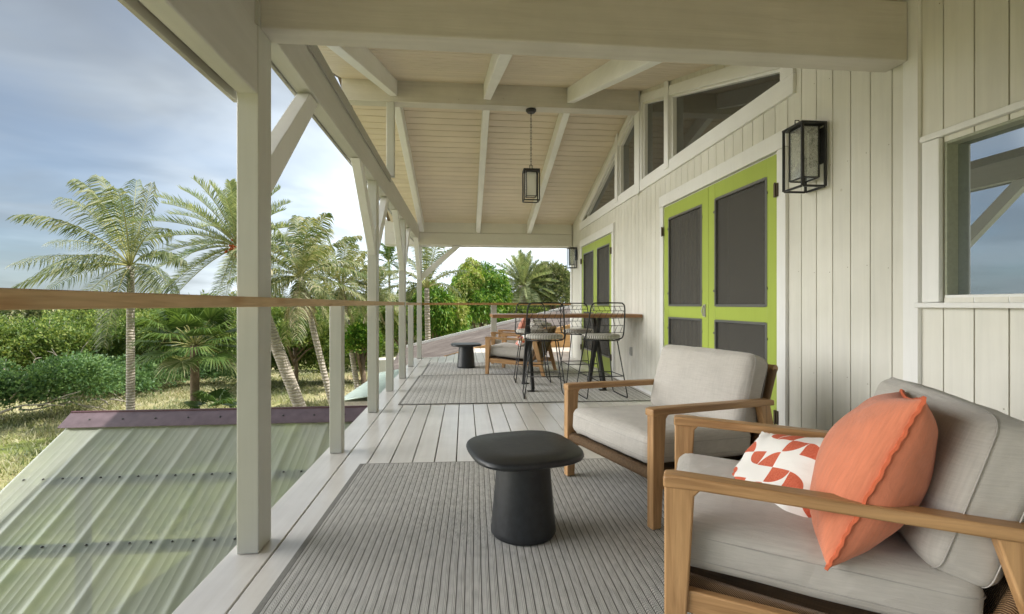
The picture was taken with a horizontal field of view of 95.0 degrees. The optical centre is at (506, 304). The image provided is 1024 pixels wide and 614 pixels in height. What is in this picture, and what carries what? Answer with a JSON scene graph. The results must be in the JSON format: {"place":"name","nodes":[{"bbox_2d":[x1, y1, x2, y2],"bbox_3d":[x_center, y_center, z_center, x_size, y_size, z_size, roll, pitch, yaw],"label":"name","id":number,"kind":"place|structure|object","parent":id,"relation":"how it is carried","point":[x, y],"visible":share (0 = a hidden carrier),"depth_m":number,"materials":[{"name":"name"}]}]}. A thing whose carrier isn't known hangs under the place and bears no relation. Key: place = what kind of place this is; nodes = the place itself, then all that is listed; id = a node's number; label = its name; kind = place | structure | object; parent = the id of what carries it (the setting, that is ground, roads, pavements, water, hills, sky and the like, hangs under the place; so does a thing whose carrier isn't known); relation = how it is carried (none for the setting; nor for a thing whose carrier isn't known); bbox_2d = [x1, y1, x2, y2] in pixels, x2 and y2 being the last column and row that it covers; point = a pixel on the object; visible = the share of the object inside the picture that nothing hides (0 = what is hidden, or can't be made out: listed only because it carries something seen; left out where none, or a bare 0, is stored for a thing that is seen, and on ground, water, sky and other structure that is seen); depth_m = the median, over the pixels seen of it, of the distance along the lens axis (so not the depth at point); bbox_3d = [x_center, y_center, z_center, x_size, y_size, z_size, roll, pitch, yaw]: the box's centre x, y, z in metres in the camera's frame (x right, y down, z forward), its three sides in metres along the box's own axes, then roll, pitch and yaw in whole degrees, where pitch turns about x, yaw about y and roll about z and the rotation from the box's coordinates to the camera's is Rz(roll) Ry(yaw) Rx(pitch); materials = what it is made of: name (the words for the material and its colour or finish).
{"place":"outdoors","nodes":[
{"label":"outdoors","id":0,"kind":"place"},
{"bbox_2d":[0,405,367,613],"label":"patio roof","id":1,"kind":"structure","parent":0,"point":[118,511],"depth_m":3.81,"materials":[{"name":"corrugated translucent plastic"},{"name":"painted metal"}]},
{"bbox_2d":[0,307,396,490],"bbox_3d":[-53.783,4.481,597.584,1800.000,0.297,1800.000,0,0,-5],"label":"ground","id":2,"kind":"structure","parent":0,"point":[40,440],"depth_m":20.15,"materials":[{"name":"green plant"}]},
{"bbox_2d":[0,403,58,413],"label":"fallen branch","id":3,"kind":"object","parent":2,"relation":"on","point":[6,410],"visible":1,"depth_m":17.16,"materials":[{"name":"brown wood"}]},
{"bbox_2d":[18,397,63,410],"bbox_3d":[-17.555,3.747,17.834,1.564,0.564,0.187,0,0,-14],"label":"fallen branch","id":4,"kind":"object","parent":2,"relation":"on","point":[42,407],"visible":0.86,"depth_m":17.82,"materials":[{"name":"brown wood"}]},
{"bbox_2d":[37,391,80,406],"bbox_3d":[-17.046,3.608,17.999,1.831,0.656,0.774,0,0,-5],"label":"fallen branch","id":5,"kind":"object","parent":2,"relation":"on","point":[60,398],"visible":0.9,"depth_m":17.90,"materials":[{"name":"brown wood"}]},
{"bbox_2d":[59,401,104,409],"bbox_3d":[-16.935,4.143,18.969,1.706,0.557,0.308,0,0,-18],"label":"fallen branch","id":6,"kind":"object","parent":2,"relation":"on","point":[87,406],"visible":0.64,"depth_m":18.85,"materials":[{"name":"brown wood"}]},
{"bbox_2d":[5,174,187,409],"bbox_3d":[-15.499,-0.359,17.404,8.716,9.394,4.600,0,0,36],"label":"coconut palm","id":7,"kind":"object","parent":2,"relation":"on","point":[130,272],"visible":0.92,"depth_m":16.77,"materials":[{"name":"green plant"}]},
{"bbox_2d":[93,398,112,406],"bbox_3d":[-16.759,4.081,19.442,1.498,0.247,0.407,0,0,39],"label":"fallen branch","id":8,"kind":"object","parent":2,"relation":"on","point":[105,401],"visible":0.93,"depth_m":19.67,"materials":[{"name":"brown wood"}]},
{"bbox_2d":[0,349,236,411],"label":"beach thicket","id":9,"kind":"object","parent":2,"relation":"on","point":[61,375],"visible":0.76,"depth_m":18.56,"materials":[{"name":"green plant"}]},
{"bbox_2d":[0,307,236,371],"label":"tall thicket","id":10,"kind":"object","parent":2,"relation":"on","point":[21,338],"visible":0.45,"depth_m":23.70,"materials":[{"name":"green plant"}]},
{"bbox_2d":[110,393,141,405],"bbox_3d":[-16.464,4.041,20.288,1.658,0.611,0.388,0,0,4],"label":"fallen branch","id":11,"kind":"object","parent":2,"relation":"on","point":[118,399],"visible":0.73,"depth_m":20.44,"materials":[{"name":"brown wood"}]},
{"bbox_2d":[104,308,216,385],"bbox_3d":[-19.272,2.335,26.115,5.442,4.439,5.959,0,0,-5],"label":"leafy tree","id":12,"kind":"object","parent":2,"relation":"on","point":[121,328],"visible":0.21,"depth_m":24.11,"materials":[{"name":"green plant"}]},
{"bbox_2d":[125,289,236,408],"bbox_3d":[-8.965,1.956,13.446,3.269,5.020,3.388,0,0,-5],"label":"fan palm","id":13,"kind":"object","parent":2,"relation":"on","point":[192,320],"visible":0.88,"depth_m":13.02,"materials":[{"name":"green plant"}]},
{"bbox_2d":[175,383,236,408],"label":"fan palm","id":14,"kind":"object","parent":2,"relation":"on","point":[223,397],"visible":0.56,"depth_m":13.13,"materials":[{"name":"green plant"}]},
{"bbox_2d":[128,175,326,406],"bbox_3d":[-9.143,0.037,16.101,5.438,9.026,5.613,0,0,-5],"label":"date palm","id":15,"kind":"object","parent":2,"relation":"on","point":[229,208],"visible":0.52,"depth_m":15.54,"materials":[{"name":"green plant"}]},
{"bbox_2d":[0,280,568,354],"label":"trees","id":16,"kind":"object","parent":2,"relation":"on","point":[31,313],"visible":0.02,"depth_m":58.79,"materials":[{"name":"green plant"}]},
{"bbox_2d":[227,212,367,405],"bbox_3d":[-6.503,0.769,15.178,4.477,7.485,4.427,0,0,-5],"label":"date palm","id":17,"kind":"object","parent":2,"relation":"on","point":[301,265],"visible":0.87,"depth_m":14.84,"materials":[{"name":"green plant"}]},
{"bbox_2d":[271,307,329,382],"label":"leafy tree","id":18,"kind":"object","parent":2,"relation":"on","point":[277,314],"visible":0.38,"depth_m":23.37,"materials":[{"name":"green plant"}]},
{"bbox_2d":[224,294,416,375],"bbox_3d":[-14.171,1.391,34.032,18.474,5.049,20.436,0,0,-5],"label":"thicket","id":19,"kind":"object","parent":2,"relation":"on","point":[309,358],"visible":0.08,"depth_m":25.73,"materials":[{"name":"green plant"}]},
{"bbox_2d":[277,236,398,388],"bbox_3d":[-6.538,0.929,18.995,4.563,7.146,4.429,0,0,-5],"label":"date palm","id":20,"kind":"object","parent":2,"relation":"on","point":[340,279],"visible":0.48,"depth_m":18.83,"materials":[{"name":"green plant"}]},
{"bbox_2d":[345,321,383,384],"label":"leafy tree","id":21,"kind":"object","parent":2,"relation":"on","point":[356,337],"visible":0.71,"depth_m":18.64,"materials":[{"name":"green plant"}]},
{"bbox_2d":[327,261,409,325],"bbox_3d":[-5.775,1.287,20.119,3.582,6.407,4.049,0,0,-5],"label":"coconut palm","id":22,"kind":"object","parent":2,"relation":"on","point":[364,268],"visible":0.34,"depth_m":19.68,"materials":[{"name":"green plant"}]},
{"bbox_2d":[345,369,398,405],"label":"metal roof","id":23,"kind":"structure","parent":2,"relation":"on","point":[358,396],"depth_m":7.27,"materials":[{"name":"white metal"}]},
{"bbox_2d":[361,243,408,296],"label":"coconut palm","id":24,"kind":"object","parent":2,"relation":"on","point":[387,255],"visible":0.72,"depth_m":23.83,"materials":[{"name":"green plant"}]},
{"bbox_2d":[379,305,416,345],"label":"leafy tree","id":25,"kind":"object","parent":2,"relation":"on","point":[383,326],"visible":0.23,"depth_m":21.11,"materials":[{"name":"green plant"}]},
{"bbox_2d":[379,247,468,339],"bbox_3d":[-3.103,0.806,17.060,3.526,7.416,2.596,0,0,-5],"label":"coconut palm","id":26,"kind":"object","parent":2,"relation":"on","point":[426,285],"visible":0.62,"depth_m":16.94,"materials":[{"name":"green plant"}]},
{"bbox_2d":[410,278,472,338],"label":"mango tree","id":27,"kind":"object","parent":2,"relation":"on","point":[445,320],"visible":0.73,"depth_m":19.39,"materials":[{"name":"green plant"}]},
{"bbox_2d":[379,305,569,372],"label":"brown roof","id":28,"kind":"structure","parent":2,"relation":"on","point":[439,347],"depth_m":12.27,"materials":[{"name":"corrugated metal"},{"name":"painted metal"}]},
{"bbox_2d":[448,255,513,327],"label":"mango tree","id":29,"kind":"object","parent":2,"relation":"on","point":[483,283],"visible":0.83,"depth_m":22.03,"materials":[{"name":"green plant"}]},
{"bbox_2d":[490,301,548,324],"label":"leafy tree","id":30,"kind":"object","parent":2,"relation":"on","point":[511,310],"visible":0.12,"depth_m":23.40,"materials":[{"name":"green plant"}]},
{"bbox_2d":[494,249,559,309],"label":"date palm","id":31,"kind":"object","parent":2,"relation":"on","point":[523,276],"visible":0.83,"depth_m":25.60,"materials":[{"name":"green plant"}]},
{"bbox_2d":[530,260,569,309],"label":"leafy tree","id":32,"kind":"object","parent":2,"relation":"on","point":[561,274],"visible":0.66,"depth_m":26.09,"materials":[{"name":"green plant"}]},
{"bbox_2d":[570,0,1023,430],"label":"house","id":33,"kind":"structure","parent":2,"relation":"on","point":[894,247],"depth_m":2.70,"materials":[{"name":"paint"}]},
{"bbox_2d":[435,361,492,461],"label":"deck board gaps","id":34,"kind":"object","parent":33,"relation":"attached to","point":[458,427],"depth_m":3.99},
{"bbox_2d":[117,0,906,247],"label":"porch roof","id":35,"kind":"structure","parent":33,"relation":"attached to","point":[422,114],"depth_m":3.17,"materials":[{"name":"paint"}]},
{"bbox_2d":[522,107,539,202],"bbox_3d":[0.292,-1.767,5.574,0.194,1.091,0.154,0,0,-5],"label":"pendant lantern","id":36,"kind":"object","parent":35,"relation":"hanging from","point":[530,169],"visible":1,"depth_m":5.55,"materials":[{"name":"black metal"}]},
{"bbox_2d":[567,247,576,268],"bbox_3d":[1.243,-0.894,8.867,0.170,0.419,0.174,0,0,-5],"label":"wall lantern","id":37,"kind":"object","parent":33,"relation":"attached to","point":[574,255],"depth_m":8.91,"materials":[{"name":"black metal"}]},
{"bbox_2d":[580,242,594,366],"bbox_3d":[1.393,-0.001,8.013,0.073,2.038,0.876,0,0,-5],"label":"door leaf","id":38,"kind":"structure","parent":33,"relation":"in","point":[587,261],"depth_m":8.05,"materials":[{"name":"paint"}]},
{"bbox_2d":[595,234,611,373],"bbox_3d":[1.475,-0.001,7.135,0.066,2.038,0.876,0,0,-5],"label":"door leaf","id":39,"kind":"structure","parent":33,"relation":"in","point":[603,248],"depth_m":7.13,"materials":[{"name":"paint"}]},
{"bbox_2d":[661,187,707,347],"bbox_3d":[1.706,-0.001,4.532,0.073,2.038,0.926,0,0,-5],"label":"door leaf","id":40,"kind":"structure","parent":33,"relation":"in","point":[686,291],"depth_m":4.48,"materials":[{"name":"paint"}]},
{"bbox_2d":[708,154,778,424],"bbox_3d":[1.793,-0.001,3.604,0.066,2.038,0.926,0,0,-5],"label":"door leaf","id":41,"kind":"structure","parent":33,"relation":"in","point":[736,323],"depth_m":3.55,"materials":[{"name":"paint"}]},
{"bbox_2d":[782,120,826,193],"bbox_3d":[1.788,-0.894,2.812,0.170,0.419,0.174,0,0,-5],"label":"wall lantern","id":42,"kind":"object","parent":33,"relation":"attached to","point":[817,147],"depth_m":2.80,"materials":[{"name":"black metal"}]},
{"bbox_2d":[915,100,1023,307],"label":"window","id":43,"kind":"structure","parent":33,"relation":"in","point":[984,168],"depth_m":1.99,"materials":[{"name":"white paint"}]},
{"bbox_2d":[0,0,569,302],"label":"sky","id":44,"kind":"structure","parent":0,"point":[87,89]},
{"bbox_2d":[172,347,653,613],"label":"deck","id":45,"kind":"structure","parent":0,"point":[390,430],"depth_m":3.27,"materials":[{"name":"paint"}]},
{"bbox_2d":[0,288,420,452],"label":"deck railing","id":46,"kind":"object","parent":45,"relation":"on","point":[23,299],"visible":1,"depth_m":1.92,"materials":[{"name":"brown wood"}]},
{"bbox_2d":[237,0,317,553],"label":"porch post","id":47,"kind":"object","parent":45,"relation":"on","point":[264,152],"visible":0.91,"depth_m":1.94,"materials":[{"name":"paint"}]},
{"bbox_2d":[351,158,388,412],"bbox_3d":[-1.283,-0.077,4.523,0.085,2.210,1.528,0,0,-5],"label":"porch post","id":48,"kind":"object","parent":45,"relation":"on","point":[373,210],"visible":1,"depth_m":4.46,"materials":[{"name":"paint"}]},
{"bbox_2d":[392,210,410,377],"bbox_3d":[-1.458,-0.077,6.581,0.085,2.210,1.528,0,0,-5],"label":"porch post","id":49,"kind":"object","parent":45,"relation":"on","point":[402,232],"visible":1,"depth_m":6.52,"materials":[{"name":"paint"}]},
{"bbox_2d":[413,237,460,358],"bbox_3d":[-1.255,-0.077,8.653,0.841,2.210,0.799,0,0,-5],"label":"porch post","id":50,"kind":"object","parent":45,"relation":"on","point":[421,276],"visible":0.97,"depth_m":8.92,"materials":[{"name":"paint"}]},
{"bbox_2d":[252,458,691,613],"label":"area rug","id":51,"kind":"object","parent":45,"relation":"on","point":[403,538],"visible":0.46,"depth_m":1.93,"materials":[{"name":"grey fabric"}]},
{"bbox_2d":[466,430,583,545],"bbox_3d":[0.076,0.826,2.115,0.490,0.384,0.490,0,0,-17],"label":"side table","id":52,"kind":"object","parent":51,"relation":"on","point":[522,463],"visible":1,"depth_m":2.00,"materials":[{"name":"concrete"}]},
{"bbox_2d":[563,344,777,529],"bbox_3d":[0.910,0.636,2.643,0.902,0.763,0.778,0,0,-24],"label":"armchair","id":53,"kind":"object","parent":51,"relation":"on","point":[709,383],"visible":0.9,"depth_m":2.46,"materials":[{"name":"beige fabric"}]},
{"bbox_2d":[663,377,1023,613],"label":"armchair","id":54,"kind":"object","parent":51,"relation":"on","point":[954,544],"visible":0.77,"depth_m":1.19,"materials":[{"name":"beige fabric"}]},
{"bbox_2d":[732,432,823,517],"bbox_3d":[0.908,0.581,1.565,0.407,0.138,0.407,-41,2,-20],"label":"throw pillow","id":55,"kind":"object","parent":54,"relation":"on","point":[780,459],"visible":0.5,"depth_m":1.53,"materials":[{"name":"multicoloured fabric"}]},
{"bbox_2d":[810,389,937,570],"bbox_3d":[1.009,0.458,1.310,0.238,0.481,0.481,28,10,34],"label":"throw pillow","id":56,"kind":"object","parent":54,"relation":"on","point":[879,450],"visible":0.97,"depth_m":1.14,"materials":[{"name":"orange fabric"}]},
{"bbox_2d":[422,303,570,336],"bbox_3d":[-0.187,0.498,9.163,2.910,1.060,0.115,0,0,-5],"label":"end railing","id":57,"kind":"object","parent":45,"relation":"on","point":[493,320],"visible":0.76,"depth_m":9.14,"materials":[{"name":"brown wood"}]},
{"bbox_2d":[420,361,580,375],"bbox_3d":[-0.115,1.024,7.585,2.370,0.009,1.470,0,0,-5],"label":"area rug","id":58,"kind":"object","parent":45,"relation":"on","point":[448,368],"visible":0.69,"depth_m":7.35,"materials":[{"name":"grey fabric"}]},
{"bbox_2d":[451,342,481,367],"bbox_3d":[-0.653,0.826,7.592,0.490,0.384,0.490,0,0,-10],"label":"side table","id":59,"kind":"object","parent":58,"relation":"on","point":[466,359],"visible":1,"depth_m":7.48,"materials":[{"name":"concrete"}]},
{"bbox_2d":[491,319,545,363],"bbox_3d":[0.236,0.636,8.366,0.902,0.763,0.778,0,0,9],"label":"armchair","id":60,"kind":"object","parent":58,"relation":"on","point":[496,341],"visible":0.16,"depth_m":8.05,"materials":[{"name":"brown wood"}]},
{"bbox_2d":[517,318,525,337],"bbox_3d":[0.285,0.418,8.359,0.154,0.431,0.431,18,-5,8],"label":"throw pillow","id":61,"kind":"object","parent":60,"relation":"on","point":[520,325],"visible":0.25,"depth_m":8.18,"materials":[{"name":"orange fabric"}]},
{"bbox_2d":[485,321,556,375],"bbox_3d":[0.236,0.636,7.077,0.902,0.763,0.778,0,0,19],"label":"armchair","id":62,"kind":"object","parent":58,"relation":"on","point":[504,352],"visible":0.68,"depth_m":6.84,"materials":[{"name":"brown wood"}]},
{"bbox_2d":[515,335,524,345],"bbox_3d":[0.262,0.528,7.121,0.136,0.367,0.367,40,-21,-1],"label":"throw pillow","id":63,"kind":"object","parent":62,"relation":"on","point":[522,343],"visible":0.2,"depth_m":6.97,"materials":[{"name":"white fabric"}]},
{"bbox_2d":[398,374,650,404],"bbox_3d":[0.175,1.024,5.869,2.720,0.009,1.940,0,0,-4],"label":"area rug","id":64,"kind":"object","parent":45,"relation":"on","point":[454,389],"visible":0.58,"depth_m":5.49,"materials":[{"name":"grey fabric"}]},
{"bbox_2d":[514,303,550,382],"bbox_3d":[0.338,0.497,6.294,0.469,1.043,0.460,0,0,-2],"label":"wire stool","id":65,"kind":"object","parent":64,"relation":"on","point":[522,330],"visible":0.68,"depth_m":6.22,"materials":[{"name":"black metal"}]},
{"bbox_2d":[522,302,564,398],"bbox_3d":[0.418,0.497,5.210,0.469,1.043,0.460,0,0,0],"label":"wire stool","id":66,"kind":"object","parent":64,"relation":"on","point":[548,336],"visible":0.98,"depth_m":5.06,"materials":[{"name":"black metal"}]},
{"bbox_2d":[490,313,641,391],"bbox_3d":[0.697,0.570,5.806,1.780,0.908,0.640,0,0,-5],"label":"bar table","id":67,"kind":"object","parent":64,"relation":"on","point":[596,346],"visible":0.8,"depth_m":5.62,"materials":[{"name":"brown wood"}]},
{"bbox_2d":[558,303,600,382],"bbox_3d":[0.967,0.497,6.310,0.469,1.043,0.460,0,0,-9],"label":"wire stool","id":68,"kind":"object","parent":64,"relation":"on","point":[577,331],"visible":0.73,"depth_m":6.24,"materials":[{"name":"black metal"}]},
{"bbox_2d":[577,302,627,398],"bbox_3d":[1.057,0.497,5.228,0.469,1.043,0.460,0,0,-9],"label":"wire stool","id":69,"kind":"object","parent":64,"relation":"on","point":[602,336],"visible":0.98,"depth_m":5.08,"materials":[{"name":"black metal"}]}
]}

